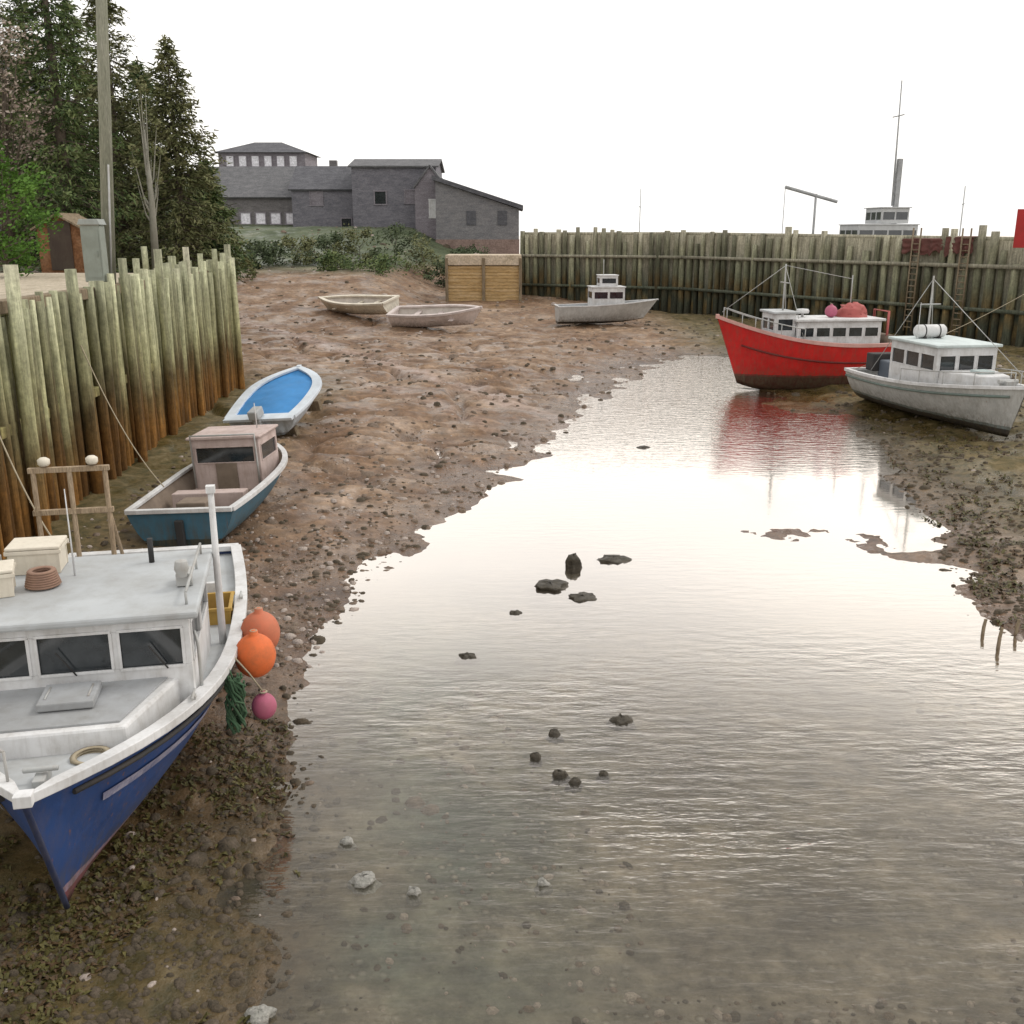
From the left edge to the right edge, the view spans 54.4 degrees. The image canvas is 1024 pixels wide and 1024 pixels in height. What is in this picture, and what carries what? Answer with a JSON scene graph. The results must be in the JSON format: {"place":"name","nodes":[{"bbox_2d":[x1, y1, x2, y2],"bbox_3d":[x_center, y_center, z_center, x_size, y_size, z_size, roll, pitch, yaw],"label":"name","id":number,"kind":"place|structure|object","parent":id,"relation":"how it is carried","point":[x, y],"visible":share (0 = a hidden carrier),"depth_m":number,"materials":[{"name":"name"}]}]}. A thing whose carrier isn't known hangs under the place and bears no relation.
{"place":"outdoors","nodes":[
{"label":"outdoors","id":0,"kind":"place"},
{"bbox_2d":[0,179,1023,1023],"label":"mudflat ground","id":1,"kind":"structure","parent":0,"point":[898,889],"depth_m":11.82,"materials":[{"name":"soil"}]},
{"bbox_2d":[0,18,54,271],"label":"broadleaf tree","id":2,"kind":"object","parent":1,"relation":"on","point":[5,129],"visible":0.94,"depth_m":40.98,"materials":[{"name":"green plant"}]},
{"bbox_2d":[1,0,73,262],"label":"conifer tree","id":3,"kind":"object","parent":1,"relation":"on","point":[14,2],"visible":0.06,"depth_m":54.68,"materials":[{"name":"green plant"}]},
{"bbox_2d":[0,1,77,265],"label":"conifer tree","id":4,"kind":"object","parent":1,"relation":"on","point":[10,97],"visible":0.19,"depth_m":50.32,"materials":[{"name":"green plant"}]},
{"bbox_2d":[0,52,91,261],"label":"conifer tree","id":5,"kind":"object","parent":1,"relation":"on","point":[32,121],"depth_m":55.34,"materials":[{"name":"green plant"}]},
{"bbox_2d":[30,213,85,272],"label":"shed","id":6,"kind":"structure","parent":1,"relation":"on","point":[64,245],"depth_m":39.72,"materials":[{"name":"brown wood"}]},
{"bbox_2d":[47,221,74,269],"bbox_3d":[-17.987,-10.614,39.688,0.900,1.900,0.040,0,16,0],"label":"door","id":7,"kind":"structure","parent":6,"relation":"in","point":[60,244],"depth_m":39.69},
{"bbox_2d":[0,0,156,272],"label":"conifer tree","id":8,"kind":"object","parent":1,"relation":"on","point":[59,160],"visible":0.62,"depth_m":42.45,"materials":[{"name":"green plant"}]},
{"bbox_2d":[26,0,138,253],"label":"conifer tree","id":9,"kind":"object","parent":1,"relation":"on","point":[84,88],"visible":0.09,"depth_m":53.38,"materials":[{"name":"green plant"}]},
{"bbox_2d":[58,0,173,268],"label":"conifer tree","id":10,"kind":"object","parent":1,"relation":"on","point":[121,121],"visible":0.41,"depth_m":48.32,"materials":[{"name":"green plant"}]},
{"bbox_2d":[0,244,244,559],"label":"timber quay","id":11,"kind":"structure","parent":1,"relation":"on","point":[161,343],"depth_m":23.42,"materials":[{"name":"brown wood"}]},
{"bbox_2d":[0,436,50,535],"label":"mooring line","id":12,"kind":"object","parent":11,"relation":"attached to","point":[44,526],"visible":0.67,"depth_m":15.54,"materials":[{"name":"fabric"}]},
{"bbox_2d":[0,134,63,276],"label":"bush","id":13,"kind":"object","parent":11,"relation":"on","point":[14,245],"visible":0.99,"depth_m":32.50,"materials":[{"name":"green plant"}]},
{"bbox_2d":[77,219,108,283],"bbox_3d":[-9.936,-6.076,23.741,0.533,1.745,0.420,0,16,0],"label":"electrical cabinet","id":14,"kind":"object","parent":11,"relation":"on","point":[94,249],"visible":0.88,"depth_m":23.55,"materials":[{"name":"metal"}]},
{"bbox_2d":[95,0,115,283],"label":"utility pole","id":15,"kind":"object","parent":11,"relation":"on","point":[105,148],"visible":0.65,"depth_m":23.36,"materials":[{"name":"grey wood"}]},
{"bbox_2d":[80,345,163,486],"bbox_3d":[-8.122,-2.131,20.559,3.277,2.768,0.021,14,21,42],"label":"mooring line","id":16,"kind":"object","parent":11,"relation":"attached to","point":[117,419],"visible":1,"depth_m":20.71,"materials":[{"name":"fabric"}]},
{"bbox_2d":[0,455,246,909],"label":"fishing boat","id":17,"kind":"object","parent":1,"relation":"on","point":[128,656],"visible":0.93,"depth_m":9.63,"materials":[{"name":"grey paint"}]},
{"bbox_2d":[0,559,15,597],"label":"fish tub","id":18,"kind":"object","parent":17,"relation":"on","point":[7,580],"visible":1,"depth_m":10.03,"materials":[{"name":"beige plastic"}]},
{"bbox_2d":[3,535,68,575],"bbox_3d":[-5.176,0.474,10.868,0.570,0.312,0.430,-3,16,-12],"label":"fish tub","id":19,"kind":"object","parent":17,"relation":"on","point":[26,554],"visible":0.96,"depth_m":10.70,"materials":[{"name":"beige plastic"}]},
{"bbox_2d":[24,566,61,589],"bbox_3d":[-4.885,0.679,10.353,0.360,0.168,0.355,0,16,0],"label":"rope coil","id":20,"kind":"object","parent":17,"relation":"on","point":[42,577],"visible":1,"depth_m":10.25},
{"bbox_2d":[69,745,110,764],"bbox_3d":[-3.710,2.163,8.776,0.350,0.066,0.345,0,16,0],"label":"rope coil","id":21,"kind":"object","parent":17,"relation":"on","point":[86,750],"visible":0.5,"depth_m":8.86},
{"bbox_2d":[207,591,234,624],"bbox_3d":[-3.792,1.259,12.666,0.500,0.282,0.629,-3,16,-12],"label":"fish crate","id":22,"kind":"object","parent":17,"relation":"on","point":[228,596],"visible":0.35,"depth_m":12.66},
{"bbox_2d":[224,670,247,734],"bbox_3d":[-3.010,2.042,10.826,0.223,0.775,0.217,-14,21,-41],"label":"net bundle","id":23,"kind":"object","parent":17,"relation":"hanging from","point":[234,687],"visible":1,"depth_m":10.79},
{"bbox_2d":[235,629,275,677],"bbox_3d":[-2.949,1.619,11.423,0.470,0.570,0.465,0,16,0],"label":"buoy","id":24,"kind":"object","parent":17,"relation":"hanging from","point":[256,654],"visible":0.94,"depth_m":11.27,"materials":[{"name":"orange plastic"}]},
{"bbox_2d":[235,657,276,719],"bbox_3d":[-2.894,1.962,11.234,0.441,0.806,0.277,0,16,0],"label":"buoy","id":25,"kind":"object","parent":17,"relation":"hanging from","point":[264,705],"visible":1,"depth_m":11.20,"materials":[{"name":"plastic"}]},
{"bbox_2d":[241,607,279,646],"bbox_3d":[-3.051,1.427,11.977,0.514,0.596,0.476,0,16,0],"label":"buoy","id":26,"kind":"object","parent":17,"relation":"hanging from","point":[260,620],"visible":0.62,"depth_m":11.83,"materials":[{"name":"plastic"}]},
{"bbox_2d":[98,56,193,262],"bbox_3d":[-20.304,-18.457,54.325,8.498,12.064,9.410,6,17,22],"label":"conifer tree","id":27,"kind":"object","parent":1,"relation":"on","point":[142,67],"visible":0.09,"depth_m":53.77,"materials":[{"name":"green plant"}]},
{"bbox_2d":[125,78,167,269],"bbox_3d":[-16.341,-14.853,44.644,1.927,8.611,1.497,-13,20,-40],"label":"broadleaf tree","id":28,"kind":"object","parent":1,"relation":"on","point":[149,202],"visible":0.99,"depth_m":44.52,"materials":[{"name":"plant"}]},
{"bbox_2d":[116,34,259,282],"bbox_3d":[-15.957,-16.390,47.138,6.723,11.553,7.331,2,16,8],"label":"conifer tree","id":29,"kind":"object","parent":1,"relation":"on","point":[174,109],"visible":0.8,"depth_m":46.88,"materials":[{"name":"green plant"}]},
{"bbox_2d":[124,404,287,546],"bbox_3d":[-6.103,-1.066,21.199,2.300,2.180,5.570,-2,15,5],"label":"cabin boat","id":30,"kind":"object","parent":1,"relation":"on","point":[241,467],"visible":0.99,"depth_m":20.80,"materials":[{"name":"blue paint"}]},
{"bbox_2d":[166,156,256,281],"bbox_3d":[-15.854,-15.116,51.827,4.629,6.435,5.633,-6,17,-21],"label":"conifer tree","id":31,"kind":"object","parent":1,"relation":"on","point":[224,214],"visible":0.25,"depth_m":51.46,"materials":[{"name":"green plant"}]},
{"bbox_2d":[232,235,260,279],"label":"bush","id":32,"kind":"object","parent":1,"relation":"on","point":[252,273],"visible":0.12,"depth_m":73.62,"materials":[{"name":"green plant"}]},
{"bbox_2d":[233,238,276,269],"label":"bush","id":33,"kind":"object","parent":1,"relation":"on","point":[254,247],"visible":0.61,"depth_m":81.12,"materials":[{"name":"green plant"}]},
{"bbox_2d":[244,1004,276,1023],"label":"rock","id":34,"kind":"object","parent":1,"relation":"on","point":[262,1014],"visible":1,"depth_m":7.87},
{"bbox_2d":[214,142,320,166],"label":"lookout house","id":35,"kind":"structure","parent":1,"relation":"on","point":[267,154],"depth_m":121.92,"materials":[{"name":"wood"}]},
{"bbox_2d":[225,155,234,166],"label":"window","id":36,"kind":"structure","parent":35,"relation":"in","point":[231,160],"depth_m":121.90,"materials":[{"name":"white glass"}]},
{"bbox_2d":[237,155,247,166],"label":"window","id":37,"kind":"structure","parent":35,"relation":"in","point":[242,159],"depth_m":121.90,"materials":[{"name":"white glass"}]},
{"bbox_2d":[250,155,260,166],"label":"window","id":38,"kind":"structure","parent":35,"relation":"in","point":[255,159],"depth_m":121.90,"materials":[{"name":"white glass"}]},
{"bbox_2d":[263,155,272,166],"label":"window","id":39,"kind":"structure","parent":35,"relation":"in","point":[267,159],"depth_m":121.90,"materials":[{"name":"white glass"}]},
{"bbox_2d":[275,155,285,166],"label":"window","id":40,"kind":"structure","parent":35,"relation":"in","point":[280,159],"depth_m":121.90,"materials":[{"name":"white glass"}]},
{"bbox_2d":[288,155,297,166],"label":"window","id":41,"kind":"structure","parent":35,"relation":"in","point":[293,159],"depth_m":121.90,"materials":[{"name":"white glass"}]},
{"bbox_2d":[206,160,337,224],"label":"long house","id":42,"kind":"structure","parent":1,"relation":"on","point":[260,195],"depth_m":106.03,"materials":[{"name":"grey"}]},
{"bbox_2d":[239,212,251,224],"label":"window","id":43,"kind":"structure","parent":42,"relation":"in","point":[245,217],"depth_m":105.96,"materials":[{"name":"white glass"}]},
{"bbox_2d":[254,212,266,224],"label":"window","id":44,"kind":"structure","parent":42,"relation":"in","point":[260,217],"depth_m":105.98,"materials":[{"name":"white glass"}]},
{"bbox_2d":[269,212,281,224],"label":"window","id":45,"kind":"structure","parent":42,"relation":"in","point":[275,217],"depth_m":105.98,"materials":[{"name":"white glass"}]},
{"bbox_2d":[284,212,292,224],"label":"window","id":46,"kind":"structure","parent":42,"relation":"in","point":[288,215],"depth_m":105.98,"materials":[{"name":"white glass"}]},
{"bbox_2d":[223,365,322,435],"bbox_3d":[-6.749,-3.091,29.264,2.500,1.320,3.260,-1,33,17],"label":"skiff","id":47,"kind":"object","parent":1,"relation":"on","point":[285,400],"visible":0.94,"depth_m":28.76,"materials":[{"name":"blue paint"}]},
{"bbox_2d":[250,239,303,266],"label":"bush","id":48,"kind":"object","parent":1,"relation":"on","point":[275,249],"visible":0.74,"depth_m":82.82,"materials":[{"name":"green plant"}]},
{"bbox_2d":[277,234,319,265],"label":"bush","id":49,"kind":"object","parent":1,"relation":"on","point":[306,246],"visible":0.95,"depth_m":83.61,"materials":[{"name":"green plant"}]},
{"bbox_2d":[288,166,353,226],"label":"grey house","id":50,"kind":"structure","parent":1,"relation":"on","point":[321,195],"depth_m":102.99,"materials":[{"name":"wood"}]},
{"bbox_2d":[309,191,323,205],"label":"window","id":51,"kind":"structure","parent":50,"relation":"in","point":[315,197],"depth_m":102.57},
{"bbox_2d":[340,217,352,226],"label":"window","id":52,"kind":"structure","parent":50,"relation":"in","point":[346,220],"depth_m":103.16,"materials":[{"name":"black glass"}]},
{"bbox_2d":[303,230,352,264],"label":"bush","id":53,"kind":"object","parent":1,"relation":"on","point":[323,242],"visible":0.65,"depth_m":84.22,"materials":[{"name":"green plant"}]},
{"bbox_2d":[313,249,358,270],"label":"bush","id":54,"kind":"object","parent":1,"relation":"on","point":[330,258],"visible":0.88,"depth_m":79.08,"materials":[{"name":"green plant"}]},
{"bbox_2d":[338,836,356,850],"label":"rock","id":55,"kind":"object","parent":1,"relation":"on","point":[346,843],"visible":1,"depth_m":10.17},
{"bbox_2d":[332,223,376,262],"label":"bush","id":56,"kind":"object","parent":1,"relation":"on","point":[364,234],"visible":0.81,"depth_m":84.49,"materials":[{"name":"green plant"}]},
{"bbox_2d":[318,294,399,314],"bbox_3d":[-10.007,-13.271,63.717,6.760,1.278,1.850,8,33,39],"label":"derelict hull","id":57,"kind":"object","parent":1,"relation":"on","point":[363,304],"visible":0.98,"depth_m":63.15,"materials":[{"name":"beige wood"}]},
{"bbox_2d":[347,871,382,894],"bbox_3d":[-1.439,3.555,9.580,0.303,0.155,0.264,7,17,25],"label":"rock","id":58,"kind":"object","parent":1,"relation":"on","point":[365,882],"visible":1,"depth_m":9.53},
{"bbox_2d":[344,252,410,276],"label":"bush","id":59,"kind":"object","parent":1,"relation":"on","point":[381,264],"visible":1,"depth_m":78.05,"materials":[{"name":"green plant"}]},
{"bbox_2d":[348,159,444,228],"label":"tall barn","id":60,"kind":"structure","parent":1,"relation":"on","point":[383,192],"depth_m":99.70,"materials":[{"name":"grey"}]},
{"bbox_2d":[373,190,387,204],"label":"window","id":61,"kind":"structure","parent":60,"relation":"in","point":[380,196],"depth_m":99.68,"materials":[{"name":"black glass"}]},
{"bbox_2d":[404,189,414,203],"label":"window","id":62,"kind":"structure","parent":60,"relation":"in","point":[409,194],"depth_m":99.66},
{"bbox_2d":[368,221,425,264],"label":"bush","id":63,"kind":"object","parent":1,"relation":"on","point":[396,229],"visible":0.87,"depth_m":84.69,"materials":[{"name":"green plant"}]},
{"bbox_2d":[406,886,421,905],"bbox_3d":[-0.928,3.620,9.410,0.150,0.165,0.112,0,16,0],"label":"rock","id":64,"kind":"object","parent":1,"relation":"on","point":[413,895],"visible":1,"depth_m":9.39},
{"bbox_2d":[403,233,444,277],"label":"bush","id":65,"kind":"object","parent":1,"relation":"on","point":[422,256],"visible":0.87,"depth_m":84.42,"materials":[{"name":"green plant"}]},
{"bbox_2d":[413,165,442,238],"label":"narrow house","id":66,"kind":"structure","parent":1,"relation":"on","point":[425,203],"depth_m":97.47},
{"bbox_2d":[428,199,435,217],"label":"window","id":67,"kind":"structure","parent":66,"relation":"in","point":[432,202],"depth_m":97.57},
{"bbox_2d":[386,304,481,326],"bbox_3d":[-4.419,-11.523,58.547,5.760,1.328,2.050,5,30,17],"label":"derelict hull","id":68,"kind":"object","parent":1,"relation":"on","point":[437,315],"visible":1,"depth_m":58.28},
{"bbox_2d":[423,258,448,287],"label":"bush","id":69,"kind":"object","parent":1,"relation":"on","point":[441,281],"visible":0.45,"depth_m":82.63,"materials":[{"name":"green plant"}]},
{"bbox_2d":[442,244,489,265],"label":"bush","id":70,"kind":"object","parent":1,"relation":"on","point":[462,251],"visible":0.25,"depth_m":89.04,"materials":[{"name":"green plant"}]},
{"bbox_2d":[432,175,522,253],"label":"lean to shed","id":71,"kind":"object","parent":1,"relation":"on","point":[466,216],"visible":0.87,"depth_m":95.95,"materials":[{"name":"wood"}]},
{"bbox_2d":[466,211,475,224],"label":"window","id":72,"kind":"structure","parent":71,"relation":"in","point":[471,215],"depth_m":95.84,"materials":[{"name":"glass"}]},
{"bbox_2d":[498,211,506,224],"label":"window","id":73,"kind":"structure","parent":71,"relation":"in","point":[502,215],"depth_m":95.85,"materials":[{"name":"glass"}]},
{"bbox_2d":[445,254,521,301],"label":"timber crib","id":74,"kind":"object","parent":1,"relation":"on","point":[485,277],"visible":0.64,"depth_m":73.65,"materials":[{"name":"wood"}]},
{"bbox_2d":[0,226,1023,1023],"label":"shingle","id":75,"kind":"object","parent":1,"relation":"on","point":[198,858],"visible":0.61,"depth_m":10.58,"materials":[{"name":"gravel"}]},
{"bbox_2d":[0,406,1023,1023],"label":"seaweed","id":76,"kind":"object","parent":1,"relation":"on","point":[62,958],"visible":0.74,"depth_m":9.72,"materials":[{"name":"plant"}]},
{"bbox_2d":[554,260,658,323],"bbox_3d":[5.891,-13.549,61.236,6.394,3.850,2.350,-2,16,-6],"label":"motor cruiser","id":77,"kind":"object","parent":1,"relation":"on","point":[607,303],"visible":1,"depth_m":60.65,"materials":[{"name":"grey paint"}]},
{"bbox_2d":[520,225,1023,346],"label":"breakwater","id":78,"kind":"object","parent":1,"relation":"on","point":[701,273],"visible":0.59,"depth_m":62.90,"materials":[{"name":"wood"}]},
{"bbox_2d":[902,228,921,330],"bbox_3d":[22.053,-12.784,54.849,0.087,5.527,0.587,-9,18,-29],"label":"ladder","id":79,"kind":"object","parent":78,"relation":"attached to","point":[909,274],"visible":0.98,"depth_m":54.81,"materials":[{"name":"brown wood"}]},
{"bbox_2d":[901,238,943,255],"bbox_3d":[22.607,-14.480,54.366,1.009,0.948,2.600,-9,18,-29],"label":"fishing net","id":80,"kind":"object","parent":78,"relation":"hanging from","point":[929,246],"visible":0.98,"depth_m":54.07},
{"bbox_2d":[855,294,1023,368],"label":"mooring line","id":81,"kind":"object","parent":78,"relation":"attached to","point":[969,322],"visible":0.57,"depth_m":39.90,"materials":[{"name":"fabric"}]},
{"bbox_2d":[944,236,976,258],"bbox_3d":[23.747,-13.941,52.475,1.100,1.168,1.608,-9,18,-28],"label":"fishing net","id":82,"kind":"object","parent":78,"relation":"hanging from","point":[956,247],"visible":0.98,"depth_m":52.24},
{"bbox_2d":[950,228,972,335],"bbox_3d":[23.587,-12.050,52.282,0.087,5.493,0.587,-9,18,-29],"label":"ladder","id":83,"kind":"object","parent":78,"relation":"attached to","point":[965,276],"visible":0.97,"depth_m":52.23,"materials":[{"name":"brown wood"}]},
{"bbox_2d":[1013,209,1023,247],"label":"marker board","id":84,"kind":"object","parent":78,"relation":"attached to","point":[1018,242],"visible":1,"depth_m":46.73,"materials":[{"name":"metal"}]},
{"bbox_2d":[715,264,893,389],"bbox_3d":[11.635,-7.194,39.374,7.424,5.080,2.750,-2,16,-7],"label":"fishing boat","id":85,"kind":"object","parent":1,"relation":"on","point":[785,349],"visible":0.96,"depth_m":38.69,"materials":[{"name":"red paint"}]},
{"bbox_2d":[825,303,837,316],"bbox_3d":[12.531,-7.927,39.074,0.480,0.574,0.475,0,16,0],"label":"buoy","id":86,"kind":"object","parent":85,"relation":"on","point":[831,310],"visible":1,"depth_m":38.92,"materials":[{"name":"plastic"}]},
{"bbox_2d":[836,302,866,317],"bbox_3d":[13.535,-8.047,39.492,1.350,0.580,1.083,-7,17,-23],"label":"net heap","id":87,"kind":"object","parent":85,"relation":"on","point":[855,310],"visible":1,"depth_m":39.17,"materials":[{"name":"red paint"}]},
{"bbox_2d":[844,276,1023,436],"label":"cabin cruiser","id":88,"kind":"object","parent":1,"relation":"on","point":[960,381],"visible":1,"depth_m":30.61,"materials":[{"name":"grey paint"}]},
{"bbox_2d":[913,324,946,338],"bbox_3d":[13.553,-5.866,32.264,1.000,0.438,0.436,-2,16,-9],"label":"life raft","id":89,"kind":"object","parent":88,"relation":"on","point":[925,331],"visible":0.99,"depth_m":32.10,"materials":[{"name":"rubber"}]},
{"bbox_2d":[1014,619,1020,634],"bbox_3d":[7.835,1.976,15.495,0.085,0.661,0.057,-6,17,-22],"label":"stake","id":90,"kind":"object","parent":1,"relation":"on","point":[1017,627],"visible":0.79,"depth_m":15.42,"materials":[{"name":"brown wood"}]},
{"bbox_2d":[0,0,1023,235],"label":"sky","id":91,"kind":"structure","parent":0,"point":[562,111],"materials":[{"name":"white"}]},
{"bbox_2d":[304,236,1023,871],"bbox_3d":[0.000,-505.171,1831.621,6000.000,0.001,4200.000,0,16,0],"label":"water","id":92,"kind":"structure","parent":0,"point":[680,502],"depth_m":19.54,"materials":[{"name":"liquid"}]},
{"bbox_2d":[454,652,480,665],"bbox_3d":[-0.656,2.154,14.702,0.385,0.143,0.242,3,16,11],"label":"rock","id":93,"kind":"object","parent":92,"relation":"in","point":[470,659],"visible":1,"depth_m":14.63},
{"bbox_2d":[529,752,541,767],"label":"rock","id":94,"kind":"object","parent":92,"relation":"in","point":[536,760],"visible":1,"depth_m":11.81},
{"bbox_2d":[533,877,552,896],"bbox_3d":[0.303,3.590,9.558,0.169,0.145,0.126,-6,17,-19],"label":"rock","id":95,"kind":"object","parent":92,"relation":"in","point":[543,887],"visible":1,"depth_m":9.52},
{"bbox_2d":[534,579,568,591],"bbox_3d":[0.679,1.324,17.566,0.707,0.202,0.850,-13,20,-39],"label":"rock","id":96,"kind":"object","parent":92,"relation":"in","point":[554,585],"visible":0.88,"depth_m":17.49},
{"bbox_2d":[545,729,563,743],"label":"rock","id":97,"kind":"object","parent":92,"relation":"in","point":[554,736],"visible":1,"depth_m":12.38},
{"bbox_2d":[550,769,569,785],"bbox_3d":[0.556,3.045,11.460,0.232,0.171,0.134,0,16,0],"label":"rock","id":98,"kind":"object","parent":92,"relation":"in","point":[561,777],"visible":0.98,"depth_m":11.43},
{"bbox_2d":[564,777,582,792],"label":"rock","id":99,"kind":"object","parent":92,"relation":"in","point":[574,785],"visible":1,"depth_m":11.29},
{"bbox_2d":[565,553,581,568],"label":"rock","id":100,"kind":"object","parent":92,"relation":"in","point":[573,561],"visible":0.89,"depth_m":18.53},
{"bbox_2d":[568,592,596,601],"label":"rock","id":101,"kind":"object","parent":92,"relation":"in","point":[581,596],"visible":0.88,"depth_m":16.99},
{"bbox_2d":[595,770,609,783],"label":"rock","id":102,"kind":"object","parent":92,"relation":"in","point":[602,776],"visible":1,"depth_m":11.46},
{"bbox_2d":[597,555,631,563],"bbox_3d":[1.971,0.922,19.054,0.842,0.177,0.547,0,16,0],"label":"rock","id":103,"kind":"object","parent":92,"relation":"in","point":[616,559],"visible":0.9,"depth_m":18.95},
{"bbox_2d":[606,713,636,730],"bbox_3d":[1.403,2.680,12.755,0.343,0.178,0.243,-5,16,-16],"label":"rock","id":104,"kind":"object","parent":92,"relation":"in","point":[625,722],"visible":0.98,"depth_m":12.70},
{"bbox_2d":[782,80,919,234],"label":"trawler","id":105,"kind":"object","parent":92,"relation":"on","point":[893,219],"visible":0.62,"depth_m":79.50,"materials":[{"name":"grey paint"}]},
{"bbox_2d":[959,186,965,235],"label":"mast","id":106,"kind":"object","parent":92,"relation":"on","point":[962,211],"depth_m":69.11,"materials":[{"name":"grey paint"}]},
{"bbox_2d":[981,619,987,633],"bbox_3d":[7.350,1.970,15.554,0.085,0.641,0.057,-6,17,-22],"label":"stake","id":107,"kind":"object","parent":92,"relation":"in","point":[984,626],"visible":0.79,"depth_m":15.48,"materials":[{"name":"brown wood"}]},
{"bbox_2d":[996,627,1003,647],"bbox_3d":[7.335,2.077,15.021,0.085,0.721,0.057,-6,17,-22],"label":"stake","id":108,"kind":"object","parent":92,"relation":"in","point":[999,637],"visible":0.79,"depth_m":14.95,"materials":[{"name":"brown wood"}]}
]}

